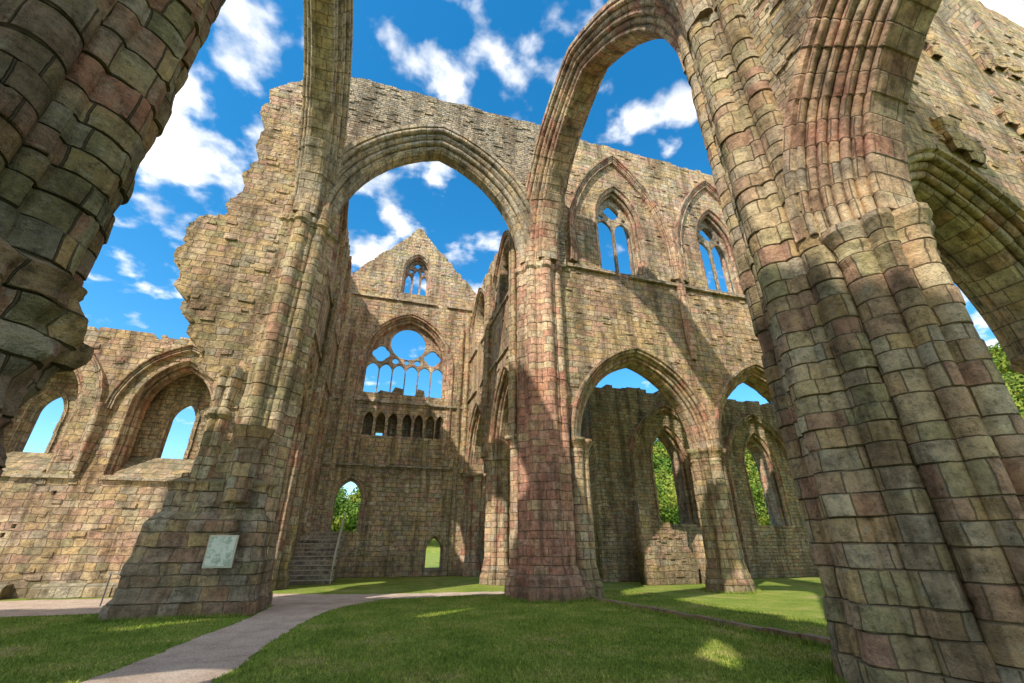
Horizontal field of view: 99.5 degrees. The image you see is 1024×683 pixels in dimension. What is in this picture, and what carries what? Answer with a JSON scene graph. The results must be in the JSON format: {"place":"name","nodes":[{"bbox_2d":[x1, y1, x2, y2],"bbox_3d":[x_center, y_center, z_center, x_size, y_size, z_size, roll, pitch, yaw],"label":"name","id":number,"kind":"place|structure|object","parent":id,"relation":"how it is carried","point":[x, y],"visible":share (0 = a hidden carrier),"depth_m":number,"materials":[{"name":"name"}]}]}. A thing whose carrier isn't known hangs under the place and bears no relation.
{"place":"outdoors","nodes":[
{"label":"outdoors","id":0,"kind":"place"},
{"bbox_2d":[2,371,210,461],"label":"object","id":1,"kind":"structure","parent":0,"point":[192,387],"depth_m":17.75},
{"bbox_2d":[81,600,373,682],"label":"gravel path","id":2,"kind":"structure","parent":0,"point":[206,658],"depth_m":7.15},
{"bbox_2d":[0,591,503,616],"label":"gravel path","id":3,"kind":"structure","parent":0,"point":[44,607],"depth_m":13.18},
{"bbox_2d":[0,553,830,682],"bbox_3d":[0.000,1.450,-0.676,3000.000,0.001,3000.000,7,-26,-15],"label":"lawn","id":4,"kind":"structure","parent":0,"point":[800,597],"depth_m":9.15,"materials":[{"name":"green plant"}]},
{"bbox_2d":[0,582,118,598],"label":"nave aisle bench","id":5,"kind":"object","parent":4,"relation":"on","point":[66,590],"visible":0.54,"depth_m":14.10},
{"bbox_2d":[0,326,199,598],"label":"nave north aisle wall","id":6,"kind":"structure","parent":4,"relation":"on","point":[85,525],"depth_m":15.41,"materials":[{"name":"stone"}]},
{"bbox_2d":[2,451,52,472],"bbox_3d":[-18.093,4.477,15.658,2.400,1.120,0.920,7,-26,-15],"label":"window sill","id":7,"kind":"structure","parent":6,"relation":"attached to","point":[26,462],"depth_m":15.84,"materials":[{"name":"stone"}]},
{"bbox_2d":[5,388,68,453],"bbox_3d":[-18.287,3.129,17.064,1.299,2.552,0.637,7,-26,-15],"label":"nave aisle light surround","id":8,"kind":"object","parent":6,"relation":"attached to","point":[29,423],"visible":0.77,"depth_m":16.87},
{"bbox_2d":[45,368,83,472],"bbox_3d":[-18.087,2.554,16.533,3.066,4.744,0.932,7,-26,-15],"label":"nave aisle window surround","id":9,"kind":"object","parent":6,"relation":"attached to","point":[79,375],"visible":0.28,"depth_m":16.47,"materials":[{"name":"stone"}]},
{"bbox_2d":[1,472,175,481],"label":"nave aisle string course","id":10,"kind":"object","parent":6,"relation":"attached to","point":[21,475],"visible":0.56,"depth_m":15.57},
{"bbox_2d":[71,402,110,471],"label":"column","id":11,"kind":"structure","parent":6,"relation":"attached to","point":[95,425],"depth_m":16.15,"materials":[{"name":"stone"}]},
{"bbox_2d":[90,353,104,407],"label":"nave aisle wall rib","id":12,"kind":"object","parent":6,"relation":"attached to","point":[100,377],"visible":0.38,"depth_m":16.96,"materials":[{"name":"stone"}]},
{"bbox_2d":[103,344,200,409],"bbox_3d":[-13.585,1.548,17.928,4.364,2.947,0.443,7,-26,-15],"label":"nave aisle wall rib","id":13,"kind":"object","parent":6,"relation":"attached to","point":[124,383],"visible":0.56,"depth_m":17.53,"materials":[{"name":"stone"}]},
{"bbox_2d":[114,457,193,476],"bbox_3d":[-13.742,5.039,16.864,2.400,1.120,0.920,7,-26,-15],"label":"window sill","id":14,"kind":"structure","parent":6,"relation":"attached to","point":[146,466],"depth_m":16.89,"materials":[{"name":"stone"}]},
{"bbox_2d":[104,361,212,474],"bbox_3d":[-13.735,3.120,17.733,3.053,4.732,0.922,7,-26,-15],"label":"nave aisle window surround","id":15,"kind":"object","parent":6,"relation":"attached to","point":[150,389],"visible":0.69,"depth_m":17.34,"materials":[{"name":"stone"}]},
{"bbox_2d":[150,398,199,459],"bbox_3d":[-13.936,3.689,18.271,1.301,2.557,0.639,7,-26,-15],"label":"nave aisle light surround","id":16,"kind":"object","parent":6,"relation":"attached to","point":[169,422],"visible":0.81,"depth_m":18.10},
{"bbox_2d":[0,0,225,476],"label":"southwest crossing pier","id":17,"kind":"structure","parent":4,"relation":"on","point":[89,90],"depth_m":3.58,"materials":[{"name":"stone"}]},
{"bbox_2d":[292,0,353,214],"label":"crossing arch","id":18,"kind":"structure","parent":17,"relation":"on","point":[328,40],"depth_m":16.29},
{"bbox_2d":[667,0,717,47],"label":"crossing arch","id":19,"kind":"structure","parent":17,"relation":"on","point":[689,14],"depth_m":10.26,"materials":[{"name":"stone"}]},
{"bbox_2d":[97,472,277,620],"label":"pier base buttress","id":20,"kind":"structure","parent":4,"relation":"on","point":[163,573],"depth_m":10.79,"materials":[{"name":"stone"}]},
{"bbox_2d":[185,365,248,511],"bbox_3d":[-8.487,2.736,12.374,0.873,4.100,0.788,7,-26,-15],"label":"buttress side shaft","id":21,"kind":"object","parent":20,"relation":"on","point":[219,414],"visible":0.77,"depth_m":12.30,"materials":[{"name":"stone"}]},
{"bbox_2d":[201,535,238,567],"bbox_3d":[-7.318,5.297,10.958,0.640,0.740,0.345,7,-26,-15],"label":"information plaque","id":22,"kind":"object","parent":20,"relation":"attached to","point":[220,551],"visible":1,"depth_m":10.81,"materials":[{"name":"grey"}]},
{"bbox_2d":[222,424,275,502],"bbox_3d":[-7.412,3.415,12.056,1.119,2.000,1.013,7,-26,-15],"label":"buttress corbel shaft","id":23,"kind":"object","parent":20,"relation":"on","point":[250,442],"visible":0.98,"depth_m":11.90,"materials":[{"name":"stone"}]},
{"bbox_2d":[191,193,339,618],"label":"northwest crossing pier","id":24,"kind":"structure","parent":4,"relation":"on","point":[273,389],"depth_m":13.98,"materials":[{"name":"stone"}]},
{"bbox_2d":[173,80,302,406],"bbox_3d":[-9.564,-4.645,16.304,3.600,17.000,1.350,7,-26,-15],"label":"ruined nave wall stub","id":25,"kind":"object","parent":24,"relation":"on","point":[269,176],"visible":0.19,"depth_m":16.83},
{"bbox_2d":[176,204,292,436],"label":"ruined wall","id":26,"kind":"structure","parent":25,"relation":"attached to","point":[226,261],"depth_m":14.19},
{"bbox_2d":[327,123,534,264],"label":"crossing arch","id":27,"kind":"structure","parent":24,"relation":"on","point":[488,173],"depth_m":19.53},
{"bbox_2d":[345,77,565,269],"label":"arch spandrel wall","id":28,"kind":"structure","parent":27,"relation":"on","point":[509,142],"depth_m":20.47,"materials":[{"name":"grey stone"}]},
{"bbox_2d":[271,355,312,590],"bbox_3d":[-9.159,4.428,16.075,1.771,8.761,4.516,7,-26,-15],"label":"shaft","id":29,"kind":"structure","parent":4,"relation":"on","point":[290,479],"depth_m":18.01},
{"bbox_2d":[288,532,343,584],"bbox_3d":[-9.403,10.309,20.883,2.030,2.164,4.090,7,-26,-15],"label":"night stair","id":30,"kind":"object","parent":4,"relation":"on","point":[312,560],"visible":0.84,"depth_m":20.40,"materials":[{"name":"stone"}]},
{"bbox_2d":[329,511,345,583],"bbox_3d":[-8.504,9.893,21.247,0.060,3.226,4.029,7,-26,-15],"label":"stair handrail","id":31,"kind":"object","parent":30,"relation":"on","point":[337,546],"visible":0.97,"depth_m":20.57,"materials":[{"name":"beige"}]},
{"bbox_2d":[291,207,349,559],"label":"transept west wall","id":32,"kind":"structure","parent":4,"relation":"on","point":[323,316],"depth_m":21.48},
{"bbox_2d":[275,242,349,589],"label":"transept wall shafts","id":33,"kind":"object","parent":32,"relation":"attached to","point":[282,580],"visible":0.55,"depth_m":19.41,"materials":[{"name":"stone"}]},
{"bbox_2d":[301,393,324,530],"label":"transept west blind arch","id":34,"kind":"structure","parent":32,"relation":"attached to","point":[312,480],"depth_m":23.20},
{"bbox_2d":[287,250,349,587],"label":"transept wall shafts","id":35,"kind":"object","parent":32,"relation":"attached to","point":[296,526],"visible":0.16,"depth_m":19.86,"materials":[{"name":"stone"}]},
{"bbox_2d":[314,328,329,393],"bbox_3d":[-9.302,0.910,21.071,0.235,0.190,11.284,7,-26,-15],"label":"transept west string","id":36,"kind":"object","parent":32,"relation":"attached to","point":[316,338],"visible":0.34,"depth_m":19.71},
{"bbox_2d":[302,293,352,534],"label":"transept wall shafts","id":37,"kind":"object","parent":32,"relation":"attached to","point":[333,384],"visible":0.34,"depth_m":25.06,"materials":[{"name":"stone"}]},
{"bbox_2d":[329,209,342,282],"bbox_3d":[-9.158,-5.080,20.509,1.645,3.942,2.447,7,-26,-15],"label":"transept west clerestory","id":38,"kind":"object","parent":32,"relation":"attached to","point":[334,254],"visible":0.08,"depth_m":21.60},
{"bbox_2d":[332,201,348,298],"bbox_3d":[-8.499,-5.295,21.063,0.416,4.802,5.097,7,-26,-15],"label":"transept west wall rib","id":39,"kind":"object","parent":32,"relation":"attached to","point":[342,244],"visible":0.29,"depth_m":22.55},
{"bbox_2d":[336,271,346,333],"bbox_3d":[-10.791,-2.813,25.363,1.638,3.936,2.449,7,-26,-15],"label":"transept west clerestory","id":40,"kind":"object","parent":32,"relation":"attached to","point":[341,307],"visible":0.06,"depth_m":26.54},
{"bbox_2d":[338,256,351,342],"bbox_3d":[-10.076,-3.116,25.745,0.426,4.810,5.102,7,-26,-15],"label":"transept west wall rib","id":41,"kind":"object","parent":32,"relation":"attached to","point":[346,296],"visible":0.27,"depth_m":27.21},
{"bbox_2d":[310,228,476,577],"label":"transept north gable wall","id":42,"kind":"structure","parent":4,"relation":"on","point":[407,514],"depth_m":25.63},
{"bbox_2d":[318,316,359,531],"bbox_3d":[-10.017,5.175,25.058,0.338,15.000,0.327,7,-26,-15],"label":"gable wall shaft","id":43,"kind":"object","parent":42,"relation":"attached to","point":[325,508],"visible":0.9,"depth_m":24.99,"materials":[{"name":"stone"}]},
{"bbox_2d":[325,474,366,530],"bbox_3d":[-9.192,9.014,24.252,1.957,2.959,1.328,7,-26,-15],"label":"night stair doorway","id":44,"kind":"structure","parent":42,"relation":"attached to","point":[342,482],"depth_m":23.94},
{"bbox_2d":[321,462,458,470],"bbox_3d":[-6.808,7.238,25.157,8.284,0.170,0.231,7,-26,-15],"label":"gable wall string","id":45,"kind":"object","parent":42,"relation":"attached to","point":[385,465],"visible":0.85,"depth_m":25.00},
{"bbox_2d":[341,313,452,466],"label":"window arch","id":46,"kind":"structure","parent":42,"relation":"attached to","point":[429,329],"depth_m":28.17,"materials":[{"name":"stone"}]},
{"bbox_2d":[363,324,442,397],"bbox_3d":[-6.959,1.262,28.678,5.000,5.352,0.200,7,-26,-15],"label":"window tracery","id":47,"kind":"object","parent":46,"relation":"attached to","point":[385,340],"depth_m":28.67,"materials":[{"name":"stone"}]},
{"bbox_2d":[334,396,462,408],"bbox_3d":[-6.808,3.793,26.764,8.284,0.169,0.228,7,-26,-15],"label":"gable wall string","id":48,"kind":"object","parent":42,"relation":"attached to","point":[403,403],"visible":0.88,"depth_m":26.70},
{"bbox_2d":[362,414,439,568],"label":"transept north gable back","id":49,"kind":"structure","parent":42,"relation":"attached to","point":[391,426],"depth_m":26.93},
{"bbox_2d":[349,291,471,310],"bbox_3d":[-6.808,-2.736,29.809,8.284,0.174,0.231,7,-26,-15],"label":"gable wall string","id":50,"kind":"object","parent":42,"relation":"attached to","point":[399,299],"visible":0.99,"depth_m":29.57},
{"bbox_2d":[400,254,431,295],"bbox_3d":[-6.897,-4.576,31.365,2.049,3.406,1.273,7,-26,-15],"label":"gable window surround","id":51,"kind":"object","parent":42,"relation":"attached to","point":[423,260],"visible":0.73,"depth_m":31.18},
{"bbox_2d":[404,261,427,295],"bbox_3d":[-6.911,-4.465,31.364,1.740,3.304,0.200,7,-26,-15],"label":"gable window tracery","id":52,"kind":"object","parent":51,"relation":"in","point":[414,269],"visible":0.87,"depth_m":31.54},
{"bbox_2d":[421,533,446,568],"bbox_3d":[-4.458,11.831,24.534,1.359,1.792,1.317,7,-26,-15],"label":"sacristy doorway","id":53,"kind":"structure","parent":42,"relation":"attached to","point":[442,562],"depth_m":24.22,"materials":[{"name":"stone"}]},
{"bbox_2d":[447,330,464,575],"bbox_3d":[-3.418,6.027,26.887,0.338,15.000,0.327,7,-26,-15],"label":"gable wall shaft","id":54,"kind":"object","parent":42,"relation":"attached to","point":[454,476],"visible":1,"depth_m":26.22,"materials":[{"name":"stone"}]},
{"bbox_2d":[468,236,508,444],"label":"transept east wall","id":55,"kind":"structure","parent":42,"relation":"attached to","point":[500,335],"depth_m":23.82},
{"bbox_2d":[459,316,471,473],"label":"transept east shafts","id":56,"kind":"object","parent":55,"relation":"attached to","point":[464,425],"visible":0.56,"depth_m":27.66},
{"bbox_2d":[465,401,485,476],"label":"transept arcade arch","id":57,"kind":"structure","parent":55,"relation":"attached to","point":[474,462],"depth_m":25.93,"materials":[{"name":"stone"}]},
{"bbox_2d":[470,288,484,356],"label":"transept east wall rib","id":58,"kind":"object","parent":55,"relation":"attached to","point":[480,290],"visible":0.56,"depth_m":29.23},
{"bbox_2d":[480,273,492,458],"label":"transept east shafts","id":59,"kind":"object","parent":55,"relation":"attached to","point":[485,423],"visible":0.65,"depth_m":22.82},
{"bbox_2d":[467,332,516,401],"bbox_3d":[-1.299,1.806,23.469,0.257,0.185,11.084,7,-26,-15],"label":"string course","id":60,"kind":"object","parent":55,"relation":"attached to","point":[492,367],"visible":0.45,"depth_m":22.27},
{"bbox_2d":[469,277,516,361],"bbox_3d":[-1.299,-0.731,24.651,0.255,0.188,11.084,7,-26,-15],"label":"string course","id":61,"kind":"object","parent":55,"relation":"attached to","point":[492,321],"visible":0.48,"depth_m":23.31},
{"bbox_2d":[490,230,508,318],"bbox_3d":[-0.316,-4.092,22.685,0.364,3.991,5.196,7,-26,-15],"label":"transept east wall rib","id":62,"kind":"object","parent":55,"relation":"attached to","point":[505,234],"visible":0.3,"depth_m":24.12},
{"bbox_2d":[488,365,516,460],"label":"transept arcade arch","id":63,"kind":"structure","parent":55,"relation":"attached to","point":[498,446],"depth_m":20.81,"materials":[{"name":"stone"}]},
{"bbox_2d":[508,231,516,434],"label":"transept east shafts","id":64,"kind":"object","parent":55,"relation":"attached to","point":[512,384],"visible":0.46,"depth_m":18.55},
{"bbox_2d":[0,586,850,682],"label":"grass tufts","id":65,"kind":"object","parent":4,"relation":"on","point":[827,674],"visible":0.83,"depth_m":7.64,"materials":[{"name":"plant"}]},
{"bbox_2d":[456,472,485,576],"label":"transept arcade pier","id":66,"kind":"structure","parent":4,"relation":"on","point":[470,562],"depth_m":24.61,"materials":[{"name":"stone"}]},
{"bbox_2d":[479,456,509,585],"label":"transept arcade pier","id":67,"kind":"structure","parent":4,"relation":"on","point":[496,564],"depth_m":19.66,"materials":[{"name":"stone"}]},
{"bbox_2d":[504,433,517,596],"bbox_3d":[0.618,6.238,15.980,1.699,5.400,1.702,-23,-33,40],"label":"transept arcade respond","id":68,"kind":"object","parent":4,"relation":"on","point":[511,440],"visible":0.21,"depth_m":15.64,"materials":[{"name":"stone"}]},
{"bbox_2d":[510,368,585,602],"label":"northeast crossing pier","id":69,"kind":"structure","parent":4,"relation":"on","point":[547,569],"depth_m":14.60,"materials":[{"name":"red stone"}]},
{"bbox_2d":[524,0,686,262],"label":"crossing arch","id":70,"kind":"structure","parent":69,"relation":"on","point":[611,32],"depth_m":18.07,"materials":[{"name":"stone"}]},
{"bbox_2d":[569,436,603,597],"bbox_3d":[2.224,6.162,15.522,1.682,5.150,1.695,-4,-25,9],"label":"presbytery arcade respond","id":71,"kind":"object","parent":4,"relation":"on","point":[586,563],"visible":0.51,"depth_m":14.96,"materials":[{"name":"stone"}]},
{"bbox_2d":[570,346,719,448],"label":"presbytery arcade arch","id":72,"kind":"structure","parent":71,"relation":"on","point":[670,383],"depth_m":18.36,"materials":[{"name":"stone"}]},
{"bbox_2d":[581,406,596,562],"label":"chapel east wall","id":73,"kind":"structure","parent":4,"relation":"on","point":[584,428],"depth_m":23.50,"materials":[{"name":"stone"}]},
{"bbox_2d":[632,500,699,584],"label":"ruined screen wall","id":74,"kind":"structure","parent":4,"relation":"on","point":[666,556],"depth_m":19.14,"materials":[{"name":"stone"}]},
{"bbox_2d":[331,342,1023,539],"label":"distant trees","id":75,"kind":"object","parent":4,"relation":"on","point":[665,487],"visible":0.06,"depth_m":118.89,"materials":[{"name":"green plant"}]},
{"bbox_2d":[692,534,705,583],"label":"ruined screen wall end","id":76,"kind":"structure","parent":4,"relation":"on","point":[698,550],"depth_m":19.60,"materials":[{"name":"stone"}]},
{"bbox_2d":[590,596,830,645],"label":"stone kerb","id":77,"kind":"structure","parent":4,"relation":"on","point":[797,634],"depth_m":9.05,"materials":[{"name":"grey stone"}]},
{"bbox_2d":[683,447,754,593],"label":"presbytery arcade pier","id":78,"kind":"structure","parent":4,"relation":"on","point":[727,569],"depth_m":16.63,"materials":[{"name":"stone"}]},
{"bbox_2d":[678,0,1000,682],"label":"southeast crossing pier","id":79,"kind":"structure","parent":4,"relation":"on","point":[897,606],"depth_m":6.05,"materials":[{"name":"stone"}]},
{"bbox_2d":[820,202,1023,682],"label":"transept respond","id":80,"kind":"object","parent":4,"relation":"on","point":[961,420],"visible":0.73,"depth_m":5.22,"materials":[{"name":"stone"}]},
{"bbox_2d":[782,0,941,243],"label":"transept arch","id":81,"kind":"structure","parent":80,"relation":"on","point":[844,151],"depth_m":6.84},
{"bbox_3d":[14.032,7.692,18.803,1.790,5.150,1.785,7,-26,-15],"label":"presbytery arcade pier","id":82,"kind":"object","parent":4,"relation":"on","visible":0},
{"bbox_2d":[714,362,771,447],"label":"presbytery arcade arch","id":83,"kind":"structure","parent":82,"relation":"on","point":[751,375],"depth_m":19.85,"materials":[{"name":"stone"}]},
{"bbox_2d":[23,0,1023,497],"label":"sky","id":84,"kind":"structure","parent":0,"point":[500,57],"materials":[{"name":"blue"}]},
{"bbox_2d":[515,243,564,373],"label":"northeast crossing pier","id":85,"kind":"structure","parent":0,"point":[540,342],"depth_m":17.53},
{"bbox_2d":[586,384,818,581],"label":"presbytery aisle wall","id":86,"kind":"structure","parent":0,"point":[614,416],"depth_m":23.01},
{"bbox_2d":[629,405,679,500],"bbox_3d":[8.520,7.567,22.710,5.122,8.679,0.420,7,-26,-15],"label":"presbytery aisle rib","id":87,"kind":"object","parent":86,"relation":"attached to","point":[647,416],"visible":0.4,"depth_m":22.96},
{"bbox_2d":[650,424,699,523],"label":"presbytery aisle window","id":88,"kind":"structure","parent":86,"relation":"in","point":[668,437],"depth_m":23.58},
{"bbox_2d":[725,414,786,578],"bbox_3d":[14.353,8.324,24.324,5.126,8.671,0.425,7,-26,-15],"label":"presbytery aisle rib","id":89,"kind":"object","parent":86,"relation":"attached to","point":[766,426],"visible":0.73,"depth_m":23.99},
{"bbox_2d":[743,432,793,525],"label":"presbytery aisle window","id":90,"kind":"structure","parent":86,"relation":"in","point":[756,445],"depth_m":25.23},
{"bbox_2d":[426,371,1023,552],"bbox_3d":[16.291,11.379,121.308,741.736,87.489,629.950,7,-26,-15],"label":"wooded hillside","id":91,"kind":"structure","parent":0,"point":[433,546],"depth_m":98.19,"materials":[{"name":"green plant"}]},
{"bbox_2d":[376,387,424,432],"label":"ruined wall","id":92,"kind":"structure","parent":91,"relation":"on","point":[398,391],"depth_m":28.45,"materials":[{"name":"stone"}]},
{"bbox_2d":[738,0,814,117],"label":"transept east wall","id":93,"kind":"structure","parent":0,"point":[777,28],"depth_m":8.23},
{"bbox_2d":[905,0,1023,207],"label":"presbytery south wall","id":94,"kind":"structure","parent":0,"point":[955,82],"depth_m":11.38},
{"bbox_2d":[923,25,942,60],"bbox_3d":[11.422,-8.183,12.036,0.552,1.236,0.578,7,-26,-15],"label":"broken vault springer","id":95,"kind":"object","parent":94,"relation":"attached to","point":[931,47],"visible":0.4,"depth_m":11.81,"materials":[{"name":"stone"}]},
{"bbox_2d":[931,116,973,152],"bbox_3d":[9.786,-4.493,9.777,0.688,0.891,0.519,7,-26,-15],"label":"broken vault springer","id":96,"kind":"object","parent":94,"relation":"attached to","point":[952,133],"visible":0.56,"depth_m":9.61,"materials":[{"name":"stone"}]},
{"bbox_2d":[957,135,985,166],"bbox_3d":[10.183,-4.221,9.784,0.710,0.773,0.490,7,-26,-15],"label":"broken vault springer","id":97,"kind":"object","parent":94,"relation":"attached to","point":[978,154],"visible":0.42,"depth_m":9.59,"materials":[{"name":"stone"}]},
{"bbox_2d":[964,39,995,74],"bbox_3d":[13.894,-8.381,12.972,0.701,1.229,0.564,7,-26,-15],"label":"broken vault springer","id":98,"kind":"object","parent":94,"relation":"attached to","point":[981,54],"visible":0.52,"depth_m":12.83,"materials":[{"name":"stone"}]},
{"bbox_2d":[993,55,1008,71],"bbox_3d":[14.667,-8.377,13.224,0.508,0.463,0.457,7,-26,-15],"label":"broken vault springer","id":99,"kind":"object","parent":94,"relation":"attached to","point":[1001,63],"visible":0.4,"depth_m":13.06,"materials":[{"name":"stone"}]},
{"bbox_2d":[992,103,1019,124],"bbox_3d":[12.927,-5.845,11.466,0.543,0.601,0.463,7,-26,-15],"label":"broken vault springer","id":100,"kind":"object","parent":94,"relation":"attached to","point":[1005,114],"visible":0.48,"depth_m":11.30,"materials":[{"name":"stone"}]},
{"bbox_2d":[997,54,1023,80],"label":"broken vault springer","id":101,"kind":"object","parent":94,"relation":"attached to","point":[1015,68],"visible":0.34,"depth_m":13.21,"materials":[{"name":"stone"}]},
{"bbox_2d":[1009,109,1023,135],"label":"broken vault springer","id":102,"kind":"object","parent":94,"relation":"attached to","point":[1018,129],"visible":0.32,"depth_m":11.30,"materials":[{"name":"stone"}]},
{"bbox_2d":[907,144,1023,362],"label":"presbytery south arch","id":103,"kind":"structure","parent":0,"point":[977,219],"depth_m":9.11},
{"bbox_2d":[1009,354,1023,374],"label":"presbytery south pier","id":104,"kind":"structure","parent":0,"point":[1016,364],"depth_m":9.08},
{"bbox_3d":[19.916,8.449,20.425,1.784,5.150,1.795,7,-26,-15],"label":"presbytery arcade pier","id":105,"kind":"object","parent":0,"visible":0},
{"bbox_2d":[560,139,762,433],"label":"presbytery north wall","id":106,"kind":"structure","parent":105,"relation":"on","point":[604,315],"depth_m":20.17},
{"bbox_2d":[594,185,649,277],"bbox_3d":[5.090,-5.367,21.871,2.662,5.415,1.315,7,-26,-15],"label":"clerestory window surround","id":107,"kind":"object","parent":106,"relation":"attached to","point":[616,195],"visible":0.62,"depth_m":21.89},
{"bbox_2d":[597,198,637,275],"bbox_3d":[5.090,-5.229,21.808,2.200,5.212,0.160,7,-26,-15],"label":"clerestory tracery","id":108,"kind":"object","parent":107,"relation":"in","point":[611,225],"visible":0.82,"depth_m":22.15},
{"bbox_2d":[567,154,679,280],"bbox_3d":[5.271,-6.547,21.769,5.643,7.267,0.579,7,-26,-15],"label":"clerestory wall rib","id":109,"kind":"object","parent":106,"relation":"attached to","point":[626,173],"visible":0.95,"depth_m":21.85,"materials":[{"name":"stone"}]},
{"bbox_2d":[566,262,745,299],"bbox_3d":[11.822,-2.209,21.956,20.284,0.228,0.278,7,-26,-15],"label":"presbytery string course","id":110,"kind":"object","parent":106,"relation":"attached to","point":[631,276],"visible":0.45,"depth_m":20.46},
{"bbox_2d":[668,229,696,359],"bbox_3d":[8.110,-2.452,20.771,0.479,7.200,0.307,18,-30,-34],"label":"presbytery wall shaft","id":111,"kind":"object","parent":106,"relation":"attached to","point":[687,320],"visible":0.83,"depth_m":20.15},
{"bbox_2d":[674,179,720,283],"bbox_3d":[10.914,-5.817,23.330,5.636,7.263,0.577,7,-26,-15],"label":"clerestory wall rib","id":112,"kind":"object","parent":106,"relation":"attached to","point":[708,187],"visible":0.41,"depth_m":22.90,"materials":[{"name":"stone"}]},
{"bbox_2d":[695,209,743,294],"bbox_3d":[10.732,-4.644,23.441,2.665,5.430,1.314,7,-26,-15],"label":"clerestory window surround","id":113,"kind":"object","parent":106,"relation":"attached to","point":[714,221],"visible":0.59,"depth_m":23.73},
{"bbox_2d":[698,220,736,293],"bbox_3d":[10.732,-4.500,23.372,2.200,5.212,0.160,7,-26,-15],"label":"clerestory tracery","id":114,"kind":"object","parent":113,"relation":"in","point":[715,241],"visible":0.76,"depth_m":23.66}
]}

